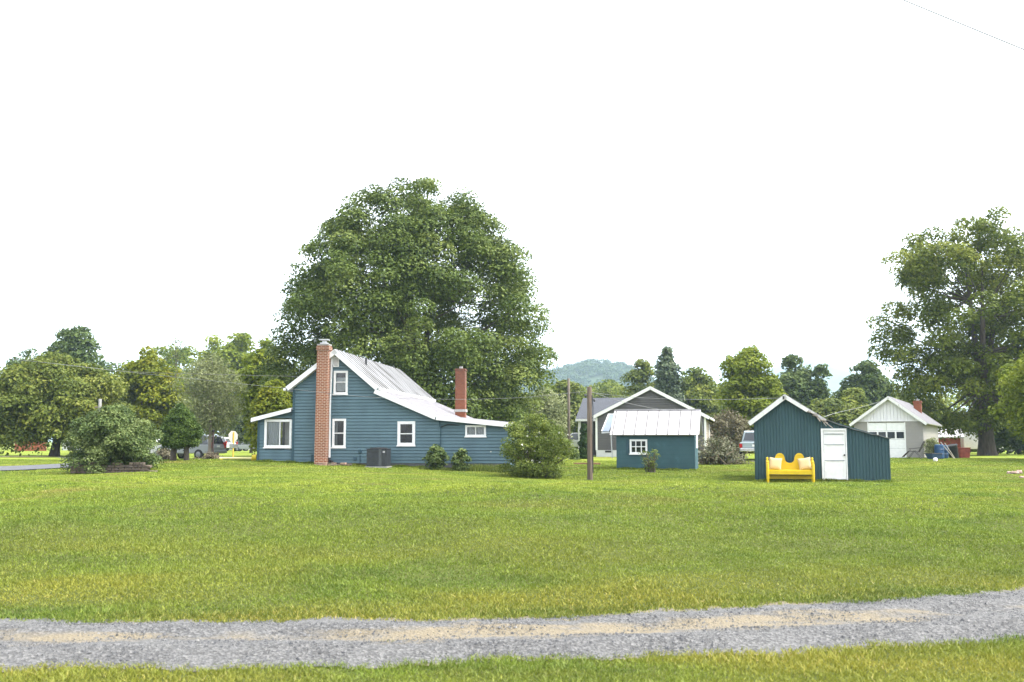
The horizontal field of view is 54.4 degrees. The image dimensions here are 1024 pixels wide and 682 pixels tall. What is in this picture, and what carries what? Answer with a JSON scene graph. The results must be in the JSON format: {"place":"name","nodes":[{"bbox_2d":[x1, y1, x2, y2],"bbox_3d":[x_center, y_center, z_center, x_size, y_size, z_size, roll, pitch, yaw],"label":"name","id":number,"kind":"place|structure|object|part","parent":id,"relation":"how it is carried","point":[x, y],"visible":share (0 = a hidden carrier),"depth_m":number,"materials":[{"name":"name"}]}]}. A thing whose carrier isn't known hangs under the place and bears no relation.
{"place":"outdoors","nodes":[
{"label":"outdoors","id":0,"kind":"place"},
{"bbox_2d":[0,456,34,456],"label":"path","id":1,"kind":"structure","parent":0,"point":[17,456],"depth_m":70.07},
{"bbox_2d":[0,457,189,469],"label":"road","id":2,"kind":"structure","parent":0,"point":[25,467],"depth_m":45.48,"materials":[{"name":"grey asphalt"}]},
{"bbox_2d":[0,586,1023,671],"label":"driveway","id":3,"kind":"structure","parent":0,"point":[372,654],"depth_m":8.59,"materials":[{"name":"grey gravel"}]},
{"bbox_2d":[0,441,1023,681],"bbox_3d":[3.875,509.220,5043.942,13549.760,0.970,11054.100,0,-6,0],"label":"ground","id":4,"kind":"structure","parent":0,"point":[63,453],"depth_m":12.83,"materials":[{"name":"green plant"}]},
{"bbox_2d":[0,348,37,371],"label":"tall tree","id":5,"kind":"object","parent":4,"relation":"on","point":[17,361],"visible":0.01,"depth_m":129.89,"materials":[{"name":"green plant"}]},
{"bbox_2d":[14,439,46,450],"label":"plank fence","id":6,"kind":"object","parent":4,"relation":"on","point":[29,449],"visible":0.27,"depth_m":107.39,"materials":[{"name":"red wood"}]},
{"bbox_2d":[0,350,135,455],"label":"broad tree","id":7,"kind":"object","parent":4,"relation":"on","point":[49,399],"visible":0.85,"depth_m":74.44,"materials":[{"name":"green plant"}]},
{"bbox_2d":[30,325,116,450],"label":"tall tree","id":8,"kind":"object","parent":4,"relation":"on","point":[73,341],"visible":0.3,"depth_m":124.36,"materials":[{"name":"green plant"}]},
{"bbox_2d":[95,399,101,411],"bbox_3d":[-24.797,5.525,59.747,0.600,4.095,0.213,0,-6,0],"label":"utility pole","id":9,"kind":"object","parent":4,"relation":"on","point":[100,403],"visible":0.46,"depth_m":59.86,"materials":[{"name":"concrete"}]},
{"bbox_2d":[59,402,163,472],"bbox_3d":[-16.400,3.985,40.796,4.145,2.943,4.117,0,-6,0],"label":"round bush","id":10,"kind":"object","parent":4,"relation":"on","point":[107,438],"visible":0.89,"depth_m":39.93,"materials":[{"name":"green plant"}]},
{"bbox_2d":[70,462,156,472],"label":"stone wall","id":11,"kind":"structure","parent":4,"relation":"on","point":[136,466],"depth_m":39.48,"materials":[{"name":"grey stone"}]},
{"bbox_2d":[130,439,161,456],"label":"parked car","id":12,"kind":"object","parent":4,"relation":"on","point":[153,450],"visible":0.03,"depth_m":72.56,"materials":[{"name":"white paint"}]},
{"bbox_2d":[110,346,188,438],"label":"yellowing tree","id":13,"kind":"object","parent":4,"relation":"on","point":[157,399],"visible":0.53,"depth_m":90.63,"materials":[{"name":"green plant"}]},
{"bbox_2d":[119,344,206,420],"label":"bright tree","id":14,"kind":"object","parent":4,"relation":"on","point":[162,349],"visible":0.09,"depth_m":165.01,"materials":[{"name":"green plant"}]},
{"bbox_2d":[156,447,176,459],"bbox_3d":[-17.283,5.664,49.736,1.201,0.790,1.023,-3,-7,31],"label":"flower bed bush","id":15,"kind":"object","parent":4,"relation":"on","point":[164,454],"visible":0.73,"depth_m":49.43,"materials":[{"name":"brown plant"}]},
{"bbox_2d":[158,337,193,384],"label":"sparse tree","id":16,"kind":"object","parent":4,"relation":"on","point":[175,357],"visible":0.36,"depth_m":142.54,"materials":[{"name":"green plant"}]},
{"bbox_2d":[156,403,203,460],"bbox_3d":[-15.574,4.360,46.801,2.166,2.913,2.009,0,-6,0],"label":"yew tree","id":17,"kind":"object","parent":4,"relation":"on","point":[180,428],"visible":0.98,"depth_m":46.40,"materials":[{"name":"green plant"}]},
{"bbox_2d":[155,435,226,457],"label":"parked car","id":18,"kind":"object","parent":4,"relation":"on","point":[219,447],"visible":0.4,"depth_m":70.53,"materials":[{"name":"silver metal"}]},
{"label":"side window","id":19,"kind":"part","parent":18,"relation":"part of","materials":[{"name":"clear glass"}]},
{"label":"rear window","id":20,"kind":"part","parent":18,"relation":"part of","materials":[{"name":"black glass"}]},
{"bbox_2d":[190,334,223,434],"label":"bright tree","id":21,"kind":"object","parent":4,"relation":"on","point":[212,341],"visible":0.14,"depth_m":171.72,"materials":[{"name":"green plant"}]},
{"bbox_2d":[193,451,222,458],"bbox_3d":[-14.685,5.587,48.138,1.446,0.540,0.991,2,-6,-15],"label":"brush pile","id":22,"kind":"object","parent":4,"relation":"on","point":[208,455],"visible":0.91,"depth_m":47.97,"materials":[{"name":"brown wood"}]},
{"bbox_2d":[167,352,249,453],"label":"pale tree","id":23,"kind":"object","parent":4,"relation":"on","point":[208,418],"visible":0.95,"depth_m":65.40,"materials":[{"name":"green plant"}]},
{"bbox_2d":[212,430,214,453],"bbox_3d":[-14.524,5.118,48.330,0.150,1.624,0.143,0,-6,0],"label":"lamp post","id":24,"kind":"object","parent":4,"relation":"on","point":[213,431],"visible":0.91,"depth_m":48.33,"materials":[{"name":"black metal"}]},
{"bbox_2d":[225,437,237,450],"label":"parked car","id":25,"kind":"object","parent":4,"relation":"on","point":[230,442],"visible":0.16,"depth_m":123.59,"materials":[{"name":"white paint"}]},
{"bbox_2d":[215,428,249,449],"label":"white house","id":26,"kind":"structure","parent":4,"relation":"on","point":[222,435],"depth_m":169.94,"materials":[{"name":"clear paint"}]},
{"bbox_2d":[210,331,255,436],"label":"bright tree","id":27,"kind":"object","parent":4,"relation":"on","point":[235,350],"visible":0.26,"depth_m":165.95,"materials":[{"name":"green plant"}]},
{"bbox_2d":[228,431,237,456],"bbox_3d":[-17.541,6.732,62.643,0.108,2.123,0.684,-4,-7,38],"label":"street sign","id":28,"kind":"object","parent":4,"relation":"on","point":[233,436],"visible":0.94,"depth_m":62.65,"materials":[{"name":"metal"}]},
{"bbox_2d":[219,454,256,460],"bbox_3d":[-12.951,5.566,47.182,1.830,0.386,0.300,0,-6,4],"label":"yellow rail","id":29,"kind":"object","parent":4,"relation":"on","point":[254,457],"visible":0.74,"depth_m":47.13,"materials":[{"name":"yellow metal"}]},
{"bbox_2d":[230,443,253,450],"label":"parked car","id":30,"kind":"object","parent":4,"relation":"on","point":[242,446],"visible":0.2,"depth_m":140.32,"materials":[{"name":"silver metal"}]},
{"bbox_2d":[235,413,252,452],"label":"spruce tree","id":31,"kind":"object","parent":4,"relation":"on","point":[240,433],"visible":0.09,"depth_m":98.75,"materials":[{"name":"green plant"}]},
{"bbox_2d":[232,337,283,454],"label":"bright tree","id":32,"kind":"object","parent":4,"relation":"on","point":[253,359],"visible":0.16,"depth_m":83.07,"materials":[{"name":"green plant"}]},
{"bbox_2d":[246,379,292,450],"bbox_3d":[-14.333,4.836,59.767,3.431,5.184,3.458,-2,-6,19],"label":"yellowing tree","id":33,"kind":"object","parent":4,"relation":"on","point":[271,398],"visible":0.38,"depth_m":59.10,"materials":[{"name":"green plant"}]},
{"bbox_2d":[316,463,351,465],"bbox_3d":[-8.026,5.558,44.885,1.630,0.145,0.541,-1,-6,7],"label":"brick pile","id":34,"kind":"object","parent":4,"relation":"on","point":[330,464],"visible":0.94,"depth_m":44.77,"materials":[{"name":"brown brick"}]},
{"bbox_2d":[365,448,391,467],"bbox_3d":[-5.972,5.242,44.577,1.000,0.940,1.000,-1,-6,7],"label":"air conditioner","id":35,"kind":"object","parent":4,"relation":"on","point":[378,457],"visible":1,"depth_m":44.13,"materials":[{"name":"black metal"}]},
{"bbox_2d":[251,339,532,467],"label":"blue house","id":36,"kind":"structure","parent":4,"relation":"on","point":[325,426],"depth_m":45.72,"materials":[{"name":"teal wood"}]},
{"bbox_2d":[1,358,298,376],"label":"overhead wire","id":37,"kind":"object","parent":36,"relation":"attached to","point":[150,372],"visible":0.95,"depth_m":58.61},
{"bbox_2d":[331,419,345,447],"bbox_3d":[-7.937,4.257,45.796,0.701,1.353,0.235,-1,-6,7],"label":"window","id":38,"kind":"structure","parent":36,"relation":"in","point":[334,427],"depth_m":45.75,"materials":[{"name":"white wood"}]},
{"bbox_2d":[332,371,347,394],"bbox_3d":[-7.899,1.942,46.025,0.730,1.125,0.235,-1,-6,7],"label":"window","id":39,"kind":"structure","parent":36,"relation":"in","point":[342,383],"depth_m":45.99,"materials":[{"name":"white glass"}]},
{"bbox_2d":[396,421,415,445],"bbox_3d":[-4.818,4.234,45.397,0.881,1.139,0.155,-1,-6,7],"label":"window","id":40,"kind":"structure","parent":36,"relation":"in","point":[399,423],"depth_m":45.37,"materials":[{"name":"white wood"}]},
{"bbox_2d":[464,425,486,436],"bbox_3d":[-1.641,4.090,45.082,1.010,0.553,0.235,-1,-6,7],"label":"window","id":41,"kind":"structure","parent":36,"relation":"in","point":[473,430],"depth_m":45.07,"materials":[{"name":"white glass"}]},
{"bbox_2d":[254,175,560,424],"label":"maple tree","id":42,"kind":"object","parent":4,"relation":"on","point":[400,250],"visible":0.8,"depth_m":67.99,"materials":[{"name":"green plant"}]},
{"bbox_2d":[422,444,449,469],"bbox_3d":[-3.313,5.141,43.784,1.179,1.257,1.104,-4,-7,36],"label":"foundation shrub","id":43,"kind":"object","parent":4,"relation":"on","point":[435,457],"visible":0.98,"depth_m":43.57,"materials":[{"name":"green plant"}]},
{"bbox_2d":[451,448,471,470],"bbox_3d":[-2.223,5.247,43.730,1.006,1.123,1.055,0,-6,0],"label":"foundation shrub","id":44,"kind":"object","parent":4,"relation":"on","point":[460,457],"visible":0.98,"depth_m":43.51,"materials":[{"name":"green plant"}]},
{"bbox_2d":[419,463,512,472],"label":"foundation plants","id":45,"kind":"object","parent":4,"relation":"on","point":[480,468],"visible":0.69,"depth_m":43.50,"materials":[{"name":"green plant"}]},
{"bbox_2d":[0,366,991,439],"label":"woodland","id":46,"kind":"object","parent":4,"relation":"on","point":[608,386],"visible":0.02,"depth_m":181.30,"materials":[{"name":"green plant"}]},
{"bbox_2d":[493,413,576,478],"bbox_3d":[0.880,4.345,40.954,3.578,2.802,3.251,0,-6,0],"label":"flowering bush","id":47,"kind":"object","parent":4,"relation":"on","point":[534,455],"visible":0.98,"depth_m":40.45,"materials":[{"name":"green plant"}]},
{"bbox_2d":[528,384,574,451],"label":"pale tree","id":48,"kind":"object","parent":4,"relation":"on","point":[551,412],"visible":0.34,"depth_m":91.02,"materials":[{"name":"green plant"}]},
{"bbox_2d":[546,379,585,448],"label":"bushy tree","id":49,"kind":"object","parent":4,"relation":"on","point":[576,397],"visible":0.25,"depth_m":110.41,"materials":[{"name":"green plant"}]},
{"bbox_2d":[567,378,569,448],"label":"utility pole","id":50,"kind":"object","parent":4,"relation":"on","point":[568,407],"visible":0.85,"depth_m":83.77,"materials":[{"name":"brown wood"}]},
{"bbox_2d":[568,448,580,459],"bbox_3d":[3.995,7.231,63.575,0.866,0.879,0.823,0,-6,0],"label":"porch shrub","id":51,"kind":"object","parent":4,"relation":"on","point":[576,452],"visible":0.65,"depth_m":63.44,"materials":[{"name":"green plant"}]},
{"bbox_2d":[577,423,586,458],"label":"arborvitae","id":52,"kind":"object","parent":4,"relation":"on","point":[582,444],"visible":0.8,"depth_m":65.44,"materials":[{"name":"green plant"}]},
{"bbox_2d":[584,387,594,479],"bbox_3d":[3.200,3.979,40.807,0.465,4.208,0.230,0,-6,0],"label":"wooden pole","id":53,"kind":"object","parent":4,"relation":"on","point":[590,399],"visible":0.96,"depth_m":40.74,"materials":[{"name":"brown wood"}]},
{"bbox_2d":[1,357,582,398],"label":"overhead wire","id":54,"kind":"object","parent":53,"relation":"attached to","point":[285,388],"visible":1,"depth_m":44.26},
{"bbox_2d":[593,392,693,413],"bbox_3d":[5.907,2.742,43.496,7.344,0.805,0.159,5,-8,-43],"label":"overhead wire","id":55,"kind":"object","parent":53,"relation":"attached to","point":[643,406],"visible":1,"depth_m":43.39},
{"bbox_2d":[592,392,770,399],"bbox_3d":[6.929,2.188,39.924,7.624,0.362,0.074,-2,-6,16],"label":"overhead wire","id":56,"kind":"object","parent":53,"relation":"attached to","point":[691,399],"visible":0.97,"depth_m":39.75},
{"bbox_2d":[615,358,655,397],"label":"bushy tree","id":57,"kind":"object","parent":4,"relation":"on","point":[640,377],"visible":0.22,"depth_m":137.30,"materials":[{"name":"green plant"}]},
{"bbox_2d":[575,386,714,456],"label":"grey house","id":58,"kind":"structure","parent":4,"relation":"on","point":[602,408],"depth_m":71.40,"materials":[{"name":"grey wood"}]},
{"bbox_2d":[639,449,660,471],"bbox_3d":[6.119,5.369,44.336,1.053,1.160,0.820,0,-6,0],"label":"weedy shrub","id":59,"kind":"object","parent":4,"relation":"on","point":[649,465],"visible":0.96,"depth_m":44.20,"materials":[{"name":"green plant"}]},
{"bbox_2d":[601,409,702,469],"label":"garden shed","id":60,"kind":"structure","parent":4,"relation":"on","point":[670,437],"depth_m":46.17,"materials":[{"name":"teal wood"}]},
{"bbox_2d":[629,439,647,454],"bbox_3d":[5.856,4.908,46.084,0.874,0.707,0.155,-1,-6,14],"label":"window","id":61,"kind":"structure","parent":60,"relation":"in","point":[631,453],"depth_m":46.05,"materials":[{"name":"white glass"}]},
{"bbox_2d":[653,346,684,402],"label":"conifer tree","id":62,"kind":"object","parent":4,"relation":"on","point":[667,375],"visible":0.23,"depth_m":127.20,"materials":[{"name":"green plant"}]},
{"bbox_2d":[678,366,725,434],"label":"bushy tree","id":63,"kind":"object","parent":4,"relation":"on","point":[697,383],"visible":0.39,"depth_m":132.21,"materials":[{"name":"green plant"}]},
{"bbox_2d":[698,436,753,464],"bbox_3d":[11.617,6.149,55.702,4.335,1.680,2.998,0,-6,0],"label":"brush pile","id":64,"kind":"object","parent":4,"relation":"on","point":[718,452],"visible":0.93,"depth_m":55.26,"materials":[{"name":"plant"}]},
{"bbox_2d":[708,408,752,455],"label":"thicket shrub","id":65,"kind":"object","parent":4,"relation":"on","point":[733,426],"visible":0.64,"depth_m":77.25,"materials":[{"name":"green plant"}]},
{"bbox_2d":[739,431,753,457],"bbox_3d":[15.586,6.654,63.576,2.010,1.834,5.680,-2,-6,15],"label":"pickup truck","id":66,"kind":"object","parent":4,"relation":"on","point":[746,443],"visible":0.36,"depth_m":61.95,"materials":[{"name":"white paint"}]},
{"bbox_3d":[15.452,6.068,63.132,1.546,0.509,0.137,-2,-6,15],"label":"rear window","id":67,"kind":"part","parent":66,"relation":"part of","materials":[{"name":"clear glass"}]},
{"bbox_2d":[712,345,787,452],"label":"maple tree","id":68,"kind":"object","parent":4,"relation":"on","point":[747,384],"visible":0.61,"depth_m":88.62,"materials":[{"name":"green plant"}]},
{"bbox_2d":[766,453,814,481],"bbox_3d":[10.402,4.756,37.238,1.730,1.118,0.645,-1,-6,13],"label":"yellow bench","id":69,"kind":"object","parent":4,"relation":"on","point":[789,471],"visible":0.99,"depth_m":37.34,"materials":[{"name":"paint"}]},
{"bbox_2d":[769,457,781,469],"bbox_3d":[9.893,4.611,37.404,0.482,0.472,0.170,5,-22,13],"label":"cushion","id":70,"kind":"object","parent":69,"relation":"on","point":[774,463],"visible":1,"depth_m":37.34,"materials":[{"name":"beige fabric"}]},
{"bbox_2d":[797,457,811,469],"bbox_3d":[10.926,4.587,37.167,0.482,0.473,0.170,-9,-25,12],"label":"cushion","id":71,"kind":"object","parent":69,"relation":"on","point":[804,463],"visible":1,"depth_m":37.09,"materials":[{"name":"beige fabric"}]},
{"bbox_2d":[773,354,817,406],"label":"dark tree","id":72,"kind":"object","parent":4,"relation":"on","point":[796,382],"visible":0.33,"depth_m":120.19,"materials":[{"name":"green plant"}]},
{"bbox_2d":[748,394,890,480],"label":"teal shed","id":73,"kind":"structure","parent":4,"relation":"on","point":[788,427],"depth_m":37.79,"materials":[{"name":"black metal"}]},
{"bbox_2d":[823,431,846,478],"bbox_3d":[12.185,4.305,37.559,0.781,1.812,0.143,-2,-6,15],"label":"door","id":74,"kind":"structure","parent":73,"relation":"in","point":[834,441],"depth_m":37.59,"materials":[{"name":"white wood"}]},
{"bbox_2d":[809,363,832,401],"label":"slim tree","id":75,"kind":"object","parent":4,"relation":"on","point":[820,385],"visible":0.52,"depth_m":119.76,"materials":[{"name":"green plant"}]},
{"bbox_2d":[807,398,865,427],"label":"bushy tree","id":76,"kind":"object","parent":4,"relation":"on","point":[825,407],"visible":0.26,"depth_m":106.09,"materials":[{"name":"green plant"}]},
{"bbox_2d":[840,387,871,412],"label":"bushy tree","id":77,"kind":"object","parent":4,"relation":"on","point":[856,397],"visible":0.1,"depth_m":110.92,"materials":[{"name":"green plant"}]},
{"bbox_2d":[832,360,895,406],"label":"dark tree","id":78,"kind":"object","parent":4,"relation":"on","point":[871,381],"visible":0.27,"depth_m":124.69,"materials":[{"name":"green plant"}]},
{"bbox_2d":[849,396,941,457],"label":"garage","id":79,"kind":"structure","parent":4,"relation":"on","point":[904,426],"depth_m":62.26,"materials":[{"name":"white wood"}]},
{"bbox_2d":[867,422,906,457],"bbox_3d":[23.474,6.278,62.337,2.244,2.365,0.110,-3,-6,27],"label":"garage door","id":80,"kind":"structure","parent":79,"relation":"in","point":[895,431],"depth_m":62.17,"materials":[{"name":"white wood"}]},
{"bbox_2d":[902,441,924,458],"bbox_3d":[24.265,6.592,60.142,1.279,1.089,0.603,-3,-7,30],"label":"lawn chair","id":81,"kind":"object","parent":4,"relation":"on","point":[907,452],"visible":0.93,"depth_m":59.99,"materials":[{"name":"grey metal"}]},
{"bbox_2d":[923,437,939,453],"bbox_3d":[25.635,6.563,60.807,1.193,1.399,1.085,0,-6,0],"label":"garage shrub","id":82,"kind":"object","parent":4,"relation":"on","point":[929,446],"visible":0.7,"depth_m":60.69,"materials":[{"name":"green plant"}]},
{"bbox_2d":[924,453,942,458],"bbox_3d":[24.994,6.811,59.012,0.869,0.330,0.596,3,-6,-25],"label":"wheelbarrow","id":83,"kind":"object","parent":4,"relation":"on","point":[933,455],"visible":0.9,"depth_m":58.82,"materials":[{"name":"blue metal"}]},
{"bbox_2d":[934,444,943,458],"bbox_3d":[25.807,6.663,60.135,0.589,0.893,0.580,0,-6,0],"label":"blue barrel","id":84,"kind":"object","parent":4,"relation":"on","point":[939,448],"visible":0.71,"depth_m":59.91,"materials":[{"name":"plastic"}]},
{"bbox_2d":[864,206,1023,455],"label":"oak tree","id":85,"kind":"object","parent":4,"relation":"on","point":[969,367],"visible":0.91,"depth_m":78.73,"materials":[{"name":"green plant"}]},
{"bbox_2d":[944,444,948,457],"bbox_3d":[26.423,6.755,60.930,0.558,0.846,0.550,0,-6,0],"label":"blue barrel","id":86,"kind":"object","parent":4,"relation":"on","point":[946,454],"visible":0.51,"depth_m":60.68,"materials":[{"name":"plastic"}]},
{"bbox_2d":[940,442,954,457],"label":"leaning boards","id":87,"kind":"object","parent":4,"relation":"on","point":[947,450],"visible":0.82,"depth_m":60.41,"materials":[{"name":"beige wood"}]},
{"bbox_2d":[938,428,963,446],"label":"pavilion","id":88,"kind":"structure","parent":4,"relation":"on","point":[953,440],"depth_m":94.46,"materials":[{"name":"white metal"}]},
{"bbox_2d":[948,444,958,457],"bbox_3d":[27.133,6.816,61.377,0.813,0.958,0.740,2,-6,-20],"label":"trash can","id":89,"kind":"object","parent":4,"relation":"on","point":[953,448],"visible":0.73,"depth_m":61.12,"materials":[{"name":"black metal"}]},
{"bbox_2d":[958,447,969,457],"bbox_3d":[28.041,6.944,61.815,0.720,0.660,0.600,-1,-6,8],"label":"red box","id":90,"kind":"object","parent":4,"relation":"on","point":[963,452],"visible":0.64,"depth_m":61.56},
{"bbox_2d":[961,432,1002,452],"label":"white trailer","id":91,"kind":"object","parent":4,"relation":"on","point":[968,442],"visible":0.03,"depth_m":97.78,"materials":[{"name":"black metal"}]},
{"bbox_2d":[976,419,1023,454],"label":"street tree","id":92,"kind":"object","parent":4,"relation":"on","point":[1004,439],"visible":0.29,"depth_m":89.97,"materials":[{"name":"green plant"}]},
{"bbox_2d":[987,350,1023,443],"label":"lime tree","id":93,"kind":"object","parent":4,"relation":"on","point":[1013,380],"visible":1,"depth_m":58.92,"materials":[{"name":"green plant"}]},
{"bbox_2d":[1007,470,1022,473],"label":"rock pile","id":94,"kind":"object","parent":4,"relation":"on","point":[1017,472],"visible":0.93,"depth_m":46.04,"materials":[{"name":"beige stone"}]},
{"bbox_2d":[0,0,1023,440],"label":"sky","id":95,"kind":"structure","parent":0,"point":[708,181],"materials":[{"name":"white"}]},
{"bbox_2d":[566,433,577,447],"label":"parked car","id":96,"kind":"object","parent":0,"point":[575,438],"visible":0.05,"depth_m":94.72,"materials":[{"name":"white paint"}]},
{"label":"side window","id":97,"kind":"part","parent":96,"relation":"part of","materials":[{"name":"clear glass"}]},
{"bbox_2d":[505,363,646,398],"bbox_3d":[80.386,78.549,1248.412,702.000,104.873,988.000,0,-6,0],"label":"hill","id":98,"kind":"structure","parent":0,"point":[594,378],"depth_m":1102.10,"materials":[{"name":"green plant"}]},
{"bbox_2d":[452,358,656,398],"bbox_3d":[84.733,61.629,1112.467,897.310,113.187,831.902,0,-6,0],"label":"hill forest","id":99,"kind":"object","parent":98,"relation":"on","point":[592,365],"visible":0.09,"depth_m":1123.27,"materials":[{"name":"green plant"}]},
{"bbox_2d":[721,360,894,397],"bbox_3d":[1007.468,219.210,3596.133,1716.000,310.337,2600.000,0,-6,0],"label":"mountain","id":100,"kind":"structure","parent":0,"point":[837,377],"depth_m":3244.05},
{"bbox_2d":[903,0,1023,49],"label":"overhead wire","id":101,"kind":"object","parent":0,"point":[965,25],"visible":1,"depth_m":19.64,"materials":[{"name":"grey metal"}]}
]}

